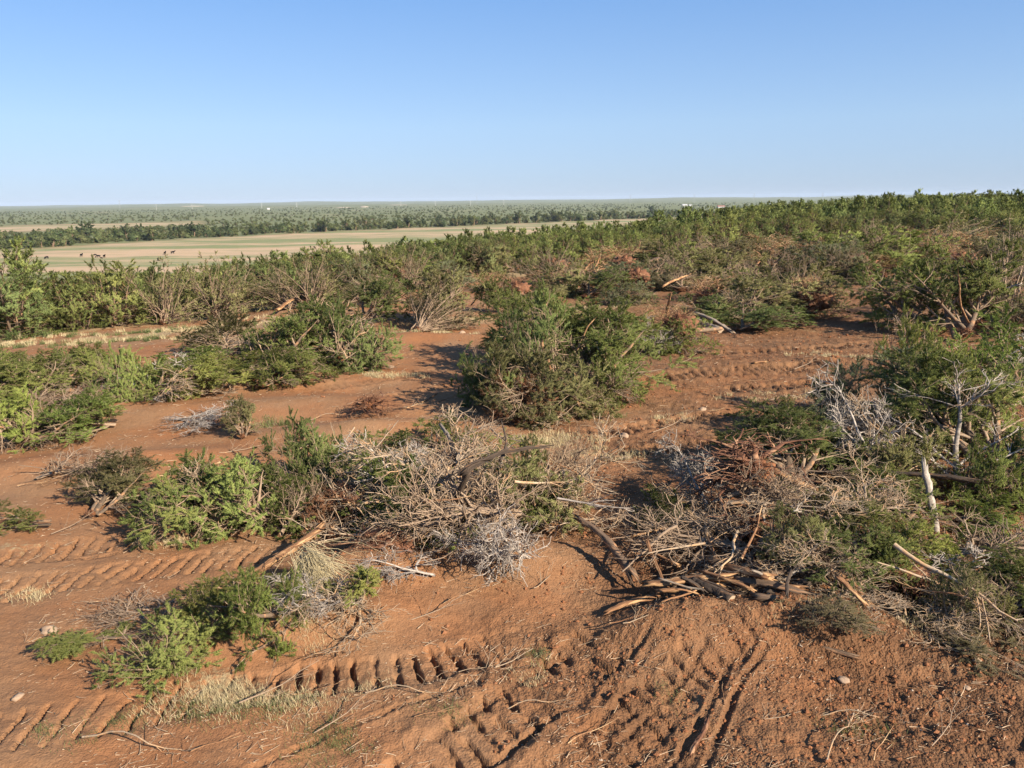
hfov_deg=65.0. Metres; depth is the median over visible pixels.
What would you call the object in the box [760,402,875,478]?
uprooted juniper
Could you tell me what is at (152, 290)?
standing juniper
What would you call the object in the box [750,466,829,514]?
uprooted juniper
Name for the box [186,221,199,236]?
broad tree
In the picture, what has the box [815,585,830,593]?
fallen log
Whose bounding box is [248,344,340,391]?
uprooted juniper
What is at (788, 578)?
fallen log
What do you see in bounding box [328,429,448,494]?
dead brush
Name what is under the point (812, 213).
standing juniper
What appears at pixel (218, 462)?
loose branch
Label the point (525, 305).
uprooted juniper
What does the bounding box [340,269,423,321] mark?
uprooted juniper
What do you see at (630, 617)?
loose branch
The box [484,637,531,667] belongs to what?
loose branch
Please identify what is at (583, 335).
torn branch
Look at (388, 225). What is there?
broad tree
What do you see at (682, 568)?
fallen log
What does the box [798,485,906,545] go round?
uprooted juniper
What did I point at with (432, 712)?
loose branch
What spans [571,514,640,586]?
torn log
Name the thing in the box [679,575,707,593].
fallen log
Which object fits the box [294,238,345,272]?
standing juniper
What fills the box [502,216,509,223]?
broad tree
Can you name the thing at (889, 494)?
dead brush
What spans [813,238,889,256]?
uprooted juniper
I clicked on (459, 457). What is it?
dead brush
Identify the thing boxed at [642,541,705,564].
loose branch
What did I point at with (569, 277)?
uprooted juniper
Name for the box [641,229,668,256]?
standing juniper
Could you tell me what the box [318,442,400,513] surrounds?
dead brush
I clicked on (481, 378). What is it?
uprooted juniper
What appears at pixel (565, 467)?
loose branch
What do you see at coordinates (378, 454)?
dead brush
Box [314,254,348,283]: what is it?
standing juniper
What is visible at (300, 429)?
uprooted juniper
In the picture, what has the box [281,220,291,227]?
broad tree
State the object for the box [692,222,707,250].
standing juniper
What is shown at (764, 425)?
uprooted juniper
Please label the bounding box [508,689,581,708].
loose branch
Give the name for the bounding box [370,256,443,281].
uprooted juniper
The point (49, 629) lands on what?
stone
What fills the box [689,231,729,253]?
dead brush
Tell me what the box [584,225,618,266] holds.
standing juniper
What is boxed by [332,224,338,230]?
broad tree
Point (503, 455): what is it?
snapped branch
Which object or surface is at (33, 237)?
broad tree
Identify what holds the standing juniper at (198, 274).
on the ground at (484, 616)
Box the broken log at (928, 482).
[921,457,939,532]
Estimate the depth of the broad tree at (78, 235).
521.01 m
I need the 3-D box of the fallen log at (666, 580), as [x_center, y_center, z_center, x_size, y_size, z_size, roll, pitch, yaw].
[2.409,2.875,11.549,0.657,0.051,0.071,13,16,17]
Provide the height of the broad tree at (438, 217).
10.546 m
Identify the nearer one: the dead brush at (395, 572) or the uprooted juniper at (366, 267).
the dead brush at (395, 572)
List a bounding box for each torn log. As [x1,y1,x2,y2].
[234,545,300,583]
[271,521,325,555]
[274,297,294,311]
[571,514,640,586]
[603,594,662,615]
[640,573,737,586]
[662,273,690,287]
[706,554,777,580]
[748,452,830,494]
[822,564,879,613]
[1004,283,1022,292]
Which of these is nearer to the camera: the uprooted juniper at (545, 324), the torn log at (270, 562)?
the torn log at (270, 562)
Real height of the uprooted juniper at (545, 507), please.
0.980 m
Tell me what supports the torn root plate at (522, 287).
on the ground at (484, 616)
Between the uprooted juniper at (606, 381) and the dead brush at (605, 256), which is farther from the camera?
the dead brush at (605, 256)
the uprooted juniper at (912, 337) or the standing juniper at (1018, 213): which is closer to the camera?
the uprooted juniper at (912, 337)
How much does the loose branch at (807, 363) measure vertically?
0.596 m
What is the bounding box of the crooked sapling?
[956,264,968,337]
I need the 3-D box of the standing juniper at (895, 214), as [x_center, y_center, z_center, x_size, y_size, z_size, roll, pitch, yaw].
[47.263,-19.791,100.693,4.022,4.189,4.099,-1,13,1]
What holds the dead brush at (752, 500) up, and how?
on the ground at (484, 616)
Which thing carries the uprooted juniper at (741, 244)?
on the ground at (484, 616)
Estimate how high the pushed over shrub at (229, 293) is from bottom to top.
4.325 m
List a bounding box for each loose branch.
[17,475,60,486]
[51,511,93,533]
[53,669,91,678]
[82,721,203,763]
[150,461,220,479]
[191,732,240,751]
[219,438,259,452]
[239,656,322,703]
[292,680,344,694]
[308,468,339,504]
[310,406,362,420]
[314,685,374,732]
[339,498,381,510]
[353,495,429,509]
[365,674,458,698]
[411,589,466,619]
[412,495,480,507]
[414,707,451,716]
[443,583,481,603]
[445,501,483,520]
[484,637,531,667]
[490,427,518,450]
[508,434,533,457]
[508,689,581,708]
[513,480,584,488]
[533,558,555,588]
[543,455,586,479]
[557,493,631,511]
[568,711,623,743]
[609,609,654,623]
[616,524,677,571]
[623,597,658,623]
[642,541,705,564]
[653,407,692,432]
[688,511,727,556]
[701,530,749,578]
[740,502,772,559]
[749,701,800,719]
[768,391,819,403]
[782,541,817,582]
[784,493,811,513]
[794,351,822,369]
[797,469,845,511]
[809,472,879,486]
[820,468,871,497]
[821,701,916,727]
[826,698,881,759]
[861,561,950,586]
[873,720,893,760]
[893,543,1023,645]
[896,579,969,599]
[909,461,950,471]
[931,693,966,745]
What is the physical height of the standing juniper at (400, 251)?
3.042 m
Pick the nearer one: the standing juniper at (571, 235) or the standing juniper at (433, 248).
the standing juniper at (433, 248)
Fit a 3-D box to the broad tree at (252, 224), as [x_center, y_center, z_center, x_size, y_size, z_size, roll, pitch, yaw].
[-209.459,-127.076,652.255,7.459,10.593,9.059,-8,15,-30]
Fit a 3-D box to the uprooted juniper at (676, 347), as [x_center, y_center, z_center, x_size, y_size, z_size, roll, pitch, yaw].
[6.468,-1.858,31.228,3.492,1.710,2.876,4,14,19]
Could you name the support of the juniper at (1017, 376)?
on the ground at (484, 616)
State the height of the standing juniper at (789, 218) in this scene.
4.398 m
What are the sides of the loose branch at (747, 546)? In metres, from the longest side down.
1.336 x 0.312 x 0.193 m
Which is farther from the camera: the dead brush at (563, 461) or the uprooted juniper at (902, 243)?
the uprooted juniper at (902, 243)
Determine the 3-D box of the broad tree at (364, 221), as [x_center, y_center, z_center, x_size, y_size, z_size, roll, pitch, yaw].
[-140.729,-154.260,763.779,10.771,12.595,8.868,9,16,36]
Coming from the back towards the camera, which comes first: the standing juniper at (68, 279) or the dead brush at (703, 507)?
the standing juniper at (68, 279)
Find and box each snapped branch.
[403,393,437,409]
[438,423,455,460]
[446,458,488,478]
[497,418,506,461]
[630,527,665,536]
[644,536,670,600]
[687,716,709,759]
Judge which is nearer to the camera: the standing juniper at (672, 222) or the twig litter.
the twig litter
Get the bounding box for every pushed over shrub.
[121,253,210,326]
[174,250,280,318]
[237,263,309,309]
[264,248,358,306]
[348,243,422,283]
[384,240,451,288]
[404,275,491,331]
[503,237,587,287]
[827,240,849,272]
[850,215,957,251]
[917,208,1021,249]
[932,209,1023,324]
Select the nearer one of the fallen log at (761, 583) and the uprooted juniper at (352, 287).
the fallen log at (761, 583)
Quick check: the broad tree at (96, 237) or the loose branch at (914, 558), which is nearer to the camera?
the loose branch at (914, 558)
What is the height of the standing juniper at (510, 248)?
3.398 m
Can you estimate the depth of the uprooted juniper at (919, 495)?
14.98 m
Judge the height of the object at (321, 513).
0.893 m
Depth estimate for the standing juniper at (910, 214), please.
98.58 m
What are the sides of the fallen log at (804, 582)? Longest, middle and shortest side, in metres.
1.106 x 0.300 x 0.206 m
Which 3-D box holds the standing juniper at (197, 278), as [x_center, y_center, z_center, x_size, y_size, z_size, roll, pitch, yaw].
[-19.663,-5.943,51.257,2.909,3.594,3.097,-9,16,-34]
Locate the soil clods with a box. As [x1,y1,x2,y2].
[282,331,1023,767]
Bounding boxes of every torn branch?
[541,339,582,407]
[576,319,594,351]
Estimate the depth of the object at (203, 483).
14.86 m
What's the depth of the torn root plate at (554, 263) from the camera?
57.15 m
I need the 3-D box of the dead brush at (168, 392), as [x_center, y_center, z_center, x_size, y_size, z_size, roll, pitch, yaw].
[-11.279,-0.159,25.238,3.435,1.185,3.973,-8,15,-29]
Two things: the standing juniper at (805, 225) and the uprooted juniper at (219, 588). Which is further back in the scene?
the standing juniper at (805, 225)
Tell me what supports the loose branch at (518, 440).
on the uprooted juniper at (532, 470)
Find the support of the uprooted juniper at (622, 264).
on the ground at (484, 616)
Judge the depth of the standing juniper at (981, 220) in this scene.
89.99 m
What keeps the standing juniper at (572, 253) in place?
on the ground at (484, 616)
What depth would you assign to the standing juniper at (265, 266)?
53.97 m
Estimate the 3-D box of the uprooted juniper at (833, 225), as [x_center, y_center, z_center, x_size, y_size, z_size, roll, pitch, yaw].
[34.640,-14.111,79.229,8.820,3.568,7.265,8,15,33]
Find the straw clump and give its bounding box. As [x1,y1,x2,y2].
[271,537,380,597]
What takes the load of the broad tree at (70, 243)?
on the ground at (484, 616)
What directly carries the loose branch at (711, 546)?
on the dead brush at (697, 520)
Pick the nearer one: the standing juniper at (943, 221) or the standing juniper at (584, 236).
the standing juniper at (584, 236)
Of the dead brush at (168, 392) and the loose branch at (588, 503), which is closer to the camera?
the loose branch at (588, 503)
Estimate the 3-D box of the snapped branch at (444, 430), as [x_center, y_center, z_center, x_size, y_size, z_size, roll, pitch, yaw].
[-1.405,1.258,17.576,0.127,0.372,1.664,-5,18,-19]
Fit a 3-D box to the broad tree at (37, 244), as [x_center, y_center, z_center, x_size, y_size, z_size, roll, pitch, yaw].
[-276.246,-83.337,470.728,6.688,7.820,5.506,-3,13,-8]
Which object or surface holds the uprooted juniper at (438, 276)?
on the ground at (484, 616)
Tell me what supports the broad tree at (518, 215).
on the ground at (484, 616)
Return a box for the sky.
[0,0,1023,205]
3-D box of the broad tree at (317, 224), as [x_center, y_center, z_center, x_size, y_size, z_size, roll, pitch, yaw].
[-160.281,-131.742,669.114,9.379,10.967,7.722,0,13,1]
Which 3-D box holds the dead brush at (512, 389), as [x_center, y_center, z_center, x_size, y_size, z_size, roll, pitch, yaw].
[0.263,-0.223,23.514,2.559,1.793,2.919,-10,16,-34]
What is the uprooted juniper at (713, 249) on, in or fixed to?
on the ground at (484, 616)
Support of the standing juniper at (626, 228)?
on the ground at (484, 616)
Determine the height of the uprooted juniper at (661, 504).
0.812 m
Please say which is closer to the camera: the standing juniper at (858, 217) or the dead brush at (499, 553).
the dead brush at (499, 553)
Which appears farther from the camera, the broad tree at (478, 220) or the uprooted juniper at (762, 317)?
the broad tree at (478, 220)
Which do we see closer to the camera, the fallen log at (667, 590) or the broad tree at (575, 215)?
the fallen log at (667, 590)
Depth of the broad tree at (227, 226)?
693.74 m
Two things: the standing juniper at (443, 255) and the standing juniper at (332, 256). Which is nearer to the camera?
the standing juniper at (332, 256)
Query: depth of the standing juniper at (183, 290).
53.79 m
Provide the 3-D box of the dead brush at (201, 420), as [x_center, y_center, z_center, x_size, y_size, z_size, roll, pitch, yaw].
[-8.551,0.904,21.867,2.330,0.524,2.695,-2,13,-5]
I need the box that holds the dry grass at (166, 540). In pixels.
[0,306,1021,748]
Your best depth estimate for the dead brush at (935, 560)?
13.20 m
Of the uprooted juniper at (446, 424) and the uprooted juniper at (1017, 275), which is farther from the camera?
the uprooted juniper at (1017, 275)
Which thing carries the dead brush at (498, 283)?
on the ground at (484, 616)
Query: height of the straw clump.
0.870 m
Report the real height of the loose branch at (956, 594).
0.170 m
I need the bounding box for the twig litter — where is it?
[0,297,1023,767]
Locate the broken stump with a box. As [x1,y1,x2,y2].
[665,293,671,315]
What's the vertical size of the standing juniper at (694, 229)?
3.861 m
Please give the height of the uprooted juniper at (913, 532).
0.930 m
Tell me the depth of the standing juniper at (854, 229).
99.93 m
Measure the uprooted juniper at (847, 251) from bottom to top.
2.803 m
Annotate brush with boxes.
[3,387,129,444]
[4,377,124,409]
[14,441,151,481]
[68,582,181,644]
[100,353,194,401]
[131,361,244,402]
[158,400,238,436]
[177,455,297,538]
[181,316,273,356]
[258,297,399,364]
[260,572,360,624]
[262,463,335,535]
[269,574,406,658]
[279,421,479,552]
[290,440,395,539]
[314,307,398,368]
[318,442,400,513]
[318,517,419,560]
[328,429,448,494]
[335,391,417,420]
[342,502,446,549]
[348,540,440,588]
[349,267,401,293]
[357,445,551,562]
[365,402,558,504]
[396,403,512,488]
[424,503,553,587]
[446,461,559,540]
[467,270,514,289]
[479,344,570,414]
[482,367,560,417]
[486,369,590,430]
[494,411,645,539]
[527,266,592,293]
[527,421,601,483]
[562,331,639,396]
[574,241,653,275]
[598,492,780,583]
[624,477,731,535]
[633,304,665,329]
[636,314,683,353]
[641,300,703,345]
[647,253,676,271]
[652,429,729,505]
[658,505,872,588]
[677,272,747,305]
[681,488,773,556]
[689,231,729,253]
[703,557,826,594]
[710,451,830,514]
[719,258,780,282]
[720,260,778,300]
[720,288,780,316]
[724,470,885,528]
[742,230,798,261]
[743,236,831,272]
[751,519,870,591]
[757,270,845,316]
[776,226,845,245]
[779,543,861,589]
[794,561,913,620]
[800,359,915,468]
[817,441,934,521]
[825,385,962,471]
[873,253,907,273]
[881,589,1011,661]
[886,273,948,310]
[887,312,982,368]
[899,226,955,250]
[909,235,981,273]
[918,541,1023,615]
[920,227,1008,251]
[921,564,1023,650]
[939,505,1023,562]
[968,333,1023,385]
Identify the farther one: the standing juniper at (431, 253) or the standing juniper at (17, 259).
the standing juniper at (431, 253)
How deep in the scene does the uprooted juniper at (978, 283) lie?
33.87 m
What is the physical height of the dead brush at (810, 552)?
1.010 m
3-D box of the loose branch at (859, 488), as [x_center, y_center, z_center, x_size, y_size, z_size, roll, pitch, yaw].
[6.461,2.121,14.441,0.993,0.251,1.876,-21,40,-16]
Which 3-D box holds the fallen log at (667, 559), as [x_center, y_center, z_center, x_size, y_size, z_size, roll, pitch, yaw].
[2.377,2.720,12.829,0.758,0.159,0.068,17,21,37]
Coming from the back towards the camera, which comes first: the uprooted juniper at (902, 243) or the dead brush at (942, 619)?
the uprooted juniper at (902, 243)
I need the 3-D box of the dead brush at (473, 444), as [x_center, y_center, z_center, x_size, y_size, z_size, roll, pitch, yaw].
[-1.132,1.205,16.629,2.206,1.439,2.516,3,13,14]
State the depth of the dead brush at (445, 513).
13.50 m
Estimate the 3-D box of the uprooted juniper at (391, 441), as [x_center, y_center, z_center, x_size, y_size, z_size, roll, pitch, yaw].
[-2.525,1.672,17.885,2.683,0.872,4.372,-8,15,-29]
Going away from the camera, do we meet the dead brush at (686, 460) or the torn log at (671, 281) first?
the dead brush at (686, 460)
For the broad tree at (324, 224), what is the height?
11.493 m
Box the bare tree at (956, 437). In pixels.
[872,357,1023,496]
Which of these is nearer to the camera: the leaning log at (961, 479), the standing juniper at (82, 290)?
the leaning log at (961, 479)
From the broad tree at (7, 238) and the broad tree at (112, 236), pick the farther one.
the broad tree at (112, 236)
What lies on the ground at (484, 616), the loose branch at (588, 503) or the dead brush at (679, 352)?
the dead brush at (679, 352)
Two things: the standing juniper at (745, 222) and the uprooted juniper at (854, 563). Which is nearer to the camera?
the uprooted juniper at (854, 563)
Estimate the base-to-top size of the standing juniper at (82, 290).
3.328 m
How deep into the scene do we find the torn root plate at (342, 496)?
15.04 m
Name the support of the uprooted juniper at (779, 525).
on the ground at (484, 616)
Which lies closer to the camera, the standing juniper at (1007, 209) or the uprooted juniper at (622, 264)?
the uprooted juniper at (622, 264)
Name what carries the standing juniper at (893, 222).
on the ground at (484, 616)
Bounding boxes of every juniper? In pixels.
[0,235,63,336]
[0,267,54,340]
[0,280,58,337]
[0,348,40,394]
[0,348,85,399]
[0,382,61,453]
[0,499,51,536]
[22,387,126,449]
[23,277,73,331]
[26,620,138,663]
[28,342,78,394]
[37,341,115,388]
[42,268,109,332]
[51,344,146,390]
[56,254,167,331]
[57,276,110,331]
[57,446,170,518]
[68,279,99,326]
[82,267,115,288]
[83,340,171,402]
[89,595,241,703]
[96,270,137,322]
[116,265,146,316]
[117,446,296,551]
[117,460,242,545]
[119,273,159,320]
[123,348,238,401]
[130,260,162,287]
[138,266,176,322]
[139,267,181,302]
[139,345,238,387]
[140,272,182,308]
[142,282,185,319]
[155,261,197,295]
[163,265,203,315]
[165,575,265,634]
[166,307,277,356]
[180,262,221,317]
[181,270,208,310]
[193,563,323,615]
[199,263,228,310]
[202,264,230,277]
[204,349,272,389]
[205,266,245,314]
[212,255,235,270]
[215,260,258,307]
[217,564,309,675]
[219,392,270,439]
[224,311,327,362]
[227,256,260,269]
[233,348,333,387]
[233,462,350,541]
[238,252,276,304]
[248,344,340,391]
[251,406,376,483]
[252,254,286,284]
[252,431,361,503]
[258,293,351,363]
[271,258,309,304]
[274,256,296,269]
[285,272,350,304]
[290,255,316,281]
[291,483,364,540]
[293,256,312,279]
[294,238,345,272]
[309,308,413,374]
[311,288,401,372]
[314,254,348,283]
[316,248,351,290]
[318,565,382,607]
[330,254,373,290]
[331,449,494,546]
[333,254,349,263]
[334,263,408,308]
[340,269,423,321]
[343,257,372,289]
[349,251,359,262]
[350,423,457,491]
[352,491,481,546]
[358,245,382,262]
[364,252,380,280]
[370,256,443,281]
[373,246,406,286]
[382,244,401,254]
[383,246,400,259]
[395,247,409,256]
[398,251,422,283]
[405,262,492,324]
[406,243,420,259]
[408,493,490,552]
[412,246,431,269]
[412,409,524,472]
[415,260,478,287]
[421,247,438,265]
[426,244,441,259]
[430,245,459,274]
[440,239,454,270]
[442,234,474,273]
[442,237,457,266]
[450,346,533,412]
[451,234,480,270]
[455,237,485,272]
[455,278,576,407]
[462,236,520,277]
[465,331,611,430]
[467,234,488,246]
[468,275,526,311]
[469,432,593,537]
[470,237,512,277]
[473,285,583,356]
[479,366,572,426]
[495,235,515,253]
[499,235,520,268]
[502,279,634,361]
[506,234,522,267]
[515,239,539,273]
[516,231,541,267]
[520,294,704,402]
[523,238,546,269]
[523,479,587,531]
[525,261,593,297]
[527,283,569,299]
[530,240,563,265]
[540,235,557,257]
[543,370,620,421]
[545,230,559,241]
[547,230,557,257]
[551,228,586,269]
[564,228,583,248]
[564,247,602,269]
[572,228,598,265]
[572,266,641,297]
[576,234,602,267]
[583,348,647,408]
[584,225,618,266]
[584,262,635,279]
[593,280,662,306]
[594,228,613,264]
[599,260,660,291]
[599,308,664,377]
[608,231,634,257]
[616,229,644,256]
[618,225,631,248]
[620,236,680,261]
[622,282,659,304]
[629,227,647,245]
[631,244,721,285]
[632,482,715,537]
[637,316,723,356]
[640,232,698,267]
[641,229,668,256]
[646,264,714,291]
[648,224,668,236]
[654,222,677,242]
[656,226,676,251]
[658,242,731,274]
[659,217,678,230]
[664,290,747,327]
[669,223,695,248]
[672,221,691,235]
[685,249,777,285]
[686,221,712,251]
[686,235,767,266]
[690,224,714,249]
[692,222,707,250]
[693,210,742,246]
[696,273,820,322]
[700,509,748,547]
[706,224,725,242]
[709,429,778,459]
[710,264,762,293]
[712,393,883,486]
[715,234,781,269]
[716,300,825,331]
[726,221,744,246]
[727,214,752,242]
[735,220,761,240]
[737,214,755,230]
[740,210,766,231]
[749,500,847,565]
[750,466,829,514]
[751,255,851,306]
[751,267,849,303]
[752,216,775,245]
[752,243,833,276]
[753,215,775,240]
[755,212,781,226]
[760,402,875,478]
[766,213,782,232]
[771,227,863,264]
[772,218,799,240]
[772,278,853,320]
[773,211,803,244]
[773,242,873,260]
[773,589,888,638]
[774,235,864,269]
[777,513,921,595]
[778,212,807,228]
[789,250,869,281]
[792,211,811,231]
[794,218,823,236]
[795,341,957,460]
[796,208,817,242]
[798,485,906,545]
[807,214,820,230]
[807,244,889,284]
[810,209,825,224]
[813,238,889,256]
[814,215,831,232]
[819,212,852,235]
[820,217,846,237]
[820,425,960,497]
[826,219,932,275]
[830,460,970,528]
[832,222,880,241]
[832,247,955,330]
[836,208,875,232]
[838,210,857,224]
[840,505,963,575]
[841,531,920,594]
[843,222,862,235]
[845,462,948,527]
[860,303,979,409]
[861,332,1023,467]
[863,212,880,223]
[864,209,881,222]
[866,221,883,237]
[868,232,963,268]
[871,583,1023,679]
[879,204,902,225]
[879,209,905,233]
[879,234,961,272]
[884,238,1023,339]
[886,216,909,235]
[898,564,1022,633]
[900,203,927,234]
[901,207,926,227]
[903,221,920,231]
[907,203,931,215]
[908,212,943,240]
[909,357,1023,450]
[912,379,1023,458]
[914,210,937,227]
[914,532,1010,571]
[916,212,939,230]
[926,206,945,227]
[929,214,954,233]
[930,199,948,226]
[930,301,1023,396]
[941,210,965,231]
[942,234,1022,261]
[942,489,1023,542]
[942,543,1023,637]
[943,433,1023,509]
[946,225,1009,242]
[948,197,969,227]
[951,455,1023,514]
[954,210,973,229]
[955,206,977,225]
[958,236,1010,257]
[968,204,996,225]
[970,213,992,229]
[970,224,1023,241]
[970,425,1023,490]
[974,287,1023,338]
[984,232,1023,269]
[986,248,1023,285]
[989,208,1012,224]
[989,209,1019,233]
[991,211,1021,237]
[993,205,1023,221]
[1006,219,1023,235]
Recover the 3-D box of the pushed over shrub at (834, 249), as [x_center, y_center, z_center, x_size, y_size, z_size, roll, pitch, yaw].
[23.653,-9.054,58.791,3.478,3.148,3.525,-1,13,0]
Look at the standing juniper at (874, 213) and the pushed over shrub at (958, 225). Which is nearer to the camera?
the pushed over shrub at (958, 225)
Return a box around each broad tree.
[3,234,12,247]
[8,234,21,247]
[27,229,41,237]
[28,233,38,241]
[34,235,44,247]
[43,234,60,246]
[45,231,58,244]
[52,228,66,243]
[60,234,70,245]
[63,225,78,237]
[65,237,73,245]
[72,229,86,242]
[75,221,94,238]
[79,235,86,242]
[92,233,102,242]
[99,231,108,240]
[108,229,120,238]
[111,228,125,239]
[119,223,132,239]
[128,234,134,240]
[130,232,140,240]
[133,223,144,232]
[144,225,157,240]
[166,231,173,238]
[171,224,182,231]
[177,229,185,237]
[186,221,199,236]
[198,224,212,234]
[203,229,211,236]
[215,227,223,236]
[222,223,232,228]
[223,227,231,235]
[248,225,256,234]
[249,221,257,230]
[259,224,268,233]
[278,224,286,232]
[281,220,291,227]
[295,226,303,232]
[315,219,321,230]
[320,219,329,231]
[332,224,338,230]
[341,217,350,229]
[351,220,358,229]
[358,215,369,226]
[385,221,392,228]
[393,220,402,227]
[403,216,411,226]
[417,217,425,225]
[434,215,443,220]
[434,218,441,226]
[453,216,462,225]
[469,214,477,225]
[474,217,480,224]
[480,215,490,223]
[492,215,497,223]
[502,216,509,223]
[513,211,523,223]
[532,214,541,222]
[556,214,562,221]
[565,211,572,220]
[572,212,579,220]
[596,209,604,219]
[646,205,654,211]
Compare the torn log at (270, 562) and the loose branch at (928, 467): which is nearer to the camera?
the torn log at (270, 562)
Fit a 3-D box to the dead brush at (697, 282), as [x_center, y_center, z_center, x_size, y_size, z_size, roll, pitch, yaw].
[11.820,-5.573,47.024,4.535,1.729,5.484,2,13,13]
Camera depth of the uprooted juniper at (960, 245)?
72.76 m
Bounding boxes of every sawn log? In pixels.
[672,581,711,587]
[689,576,734,601]
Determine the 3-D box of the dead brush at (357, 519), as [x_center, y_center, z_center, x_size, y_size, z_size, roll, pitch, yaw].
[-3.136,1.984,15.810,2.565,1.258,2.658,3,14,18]
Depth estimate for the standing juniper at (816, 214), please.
106.63 m
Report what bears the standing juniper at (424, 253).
on the ground at (484, 616)
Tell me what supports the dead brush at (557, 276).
on the ground at (484, 616)
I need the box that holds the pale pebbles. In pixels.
[231,396,986,767]
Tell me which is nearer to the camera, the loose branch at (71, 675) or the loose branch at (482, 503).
the loose branch at (71, 675)
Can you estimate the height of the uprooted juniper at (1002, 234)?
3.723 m
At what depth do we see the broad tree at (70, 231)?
506.14 m
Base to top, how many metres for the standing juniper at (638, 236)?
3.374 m
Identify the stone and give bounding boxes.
[11,692,24,701]
[40,625,57,634]
[620,432,628,437]
[837,676,849,683]
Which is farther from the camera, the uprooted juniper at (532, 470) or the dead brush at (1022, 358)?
the dead brush at (1022, 358)
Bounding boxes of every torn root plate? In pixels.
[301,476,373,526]
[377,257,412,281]
[499,278,536,297]
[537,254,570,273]
[611,252,635,269]
[620,263,652,287]
[653,307,722,339]
[677,425,830,520]
[686,283,724,310]
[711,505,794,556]
[793,283,841,314]
[844,250,887,271]
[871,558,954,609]
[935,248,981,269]
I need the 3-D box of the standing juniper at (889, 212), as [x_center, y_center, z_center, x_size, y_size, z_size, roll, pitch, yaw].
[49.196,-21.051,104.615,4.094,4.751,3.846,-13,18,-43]
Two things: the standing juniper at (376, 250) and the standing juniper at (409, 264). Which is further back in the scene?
the standing juniper at (376, 250)
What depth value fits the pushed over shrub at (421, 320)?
37.85 m
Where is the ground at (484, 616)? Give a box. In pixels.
[0,194,1023,767]
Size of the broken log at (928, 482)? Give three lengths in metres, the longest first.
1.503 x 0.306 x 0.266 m
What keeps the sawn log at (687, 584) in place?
on the ground at (484, 616)
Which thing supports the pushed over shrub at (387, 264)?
on the ground at (484, 616)
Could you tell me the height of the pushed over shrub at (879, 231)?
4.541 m
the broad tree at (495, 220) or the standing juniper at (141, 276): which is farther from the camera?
the broad tree at (495, 220)
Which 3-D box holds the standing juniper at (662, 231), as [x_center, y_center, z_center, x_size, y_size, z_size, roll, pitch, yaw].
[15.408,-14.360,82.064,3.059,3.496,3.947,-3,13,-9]
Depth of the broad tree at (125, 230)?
560.32 m
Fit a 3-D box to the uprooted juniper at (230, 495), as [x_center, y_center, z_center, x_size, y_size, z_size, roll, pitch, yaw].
[-5.643,1.997,15.008,3.218,1.742,2.447,-3,13,-11]
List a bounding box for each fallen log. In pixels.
[642,543,680,566]
[655,587,704,594]
[658,577,700,589]
[658,582,723,604]
[675,588,705,595]
[678,591,697,596]
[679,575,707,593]
[681,564,686,575]
[694,311,736,333]
[695,571,725,587]
[695,576,745,594]
[696,318,723,332]
[699,568,756,590]
[711,496,726,503]
[731,575,811,595]
[734,539,778,551]
[744,566,807,589]
[749,568,791,581]
[749,585,770,649]
[749,592,778,601]
[761,587,828,594]
[769,560,814,574]
[785,567,793,598]
[791,562,844,588]
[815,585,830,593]
[823,646,861,659]
[834,574,869,608]
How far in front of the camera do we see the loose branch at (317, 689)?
10.04 m
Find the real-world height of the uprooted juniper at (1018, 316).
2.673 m
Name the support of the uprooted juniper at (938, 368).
on the ground at (484, 616)
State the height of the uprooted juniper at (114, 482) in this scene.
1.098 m
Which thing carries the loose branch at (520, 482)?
on the dead brush at (584, 474)
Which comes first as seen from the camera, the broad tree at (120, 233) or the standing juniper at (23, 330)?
the standing juniper at (23, 330)
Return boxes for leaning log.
[449,469,471,505]
[459,445,553,476]
[857,468,979,482]
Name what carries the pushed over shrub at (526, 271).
on the ground at (484, 616)
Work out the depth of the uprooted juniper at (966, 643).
10.83 m
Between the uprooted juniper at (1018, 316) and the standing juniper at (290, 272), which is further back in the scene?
the standing juniper at (290, 272)
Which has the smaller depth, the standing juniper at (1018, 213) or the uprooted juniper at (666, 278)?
the uprooted juniper at (666, 278)
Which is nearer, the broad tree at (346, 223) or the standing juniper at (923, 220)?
the standing juniper at (923, 220)
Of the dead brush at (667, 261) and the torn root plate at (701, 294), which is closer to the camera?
the torn root plate at (701, 294)
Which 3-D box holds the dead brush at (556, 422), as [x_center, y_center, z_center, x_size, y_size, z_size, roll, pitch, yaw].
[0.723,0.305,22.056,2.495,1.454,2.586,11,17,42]
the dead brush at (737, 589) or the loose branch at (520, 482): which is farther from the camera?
the loose branch at (520, 482)
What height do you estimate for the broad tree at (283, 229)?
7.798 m
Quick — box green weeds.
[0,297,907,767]
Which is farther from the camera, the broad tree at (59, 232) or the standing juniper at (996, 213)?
the broad tree at (59, 232)
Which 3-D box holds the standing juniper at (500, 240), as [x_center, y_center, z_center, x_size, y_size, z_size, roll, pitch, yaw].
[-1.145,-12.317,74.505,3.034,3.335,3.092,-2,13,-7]
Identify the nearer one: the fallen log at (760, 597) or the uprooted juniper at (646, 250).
the fallen log at (760, 597)
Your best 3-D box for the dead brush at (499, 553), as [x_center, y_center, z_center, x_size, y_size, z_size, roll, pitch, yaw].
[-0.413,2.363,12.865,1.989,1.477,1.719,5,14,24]
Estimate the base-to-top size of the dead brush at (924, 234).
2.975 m

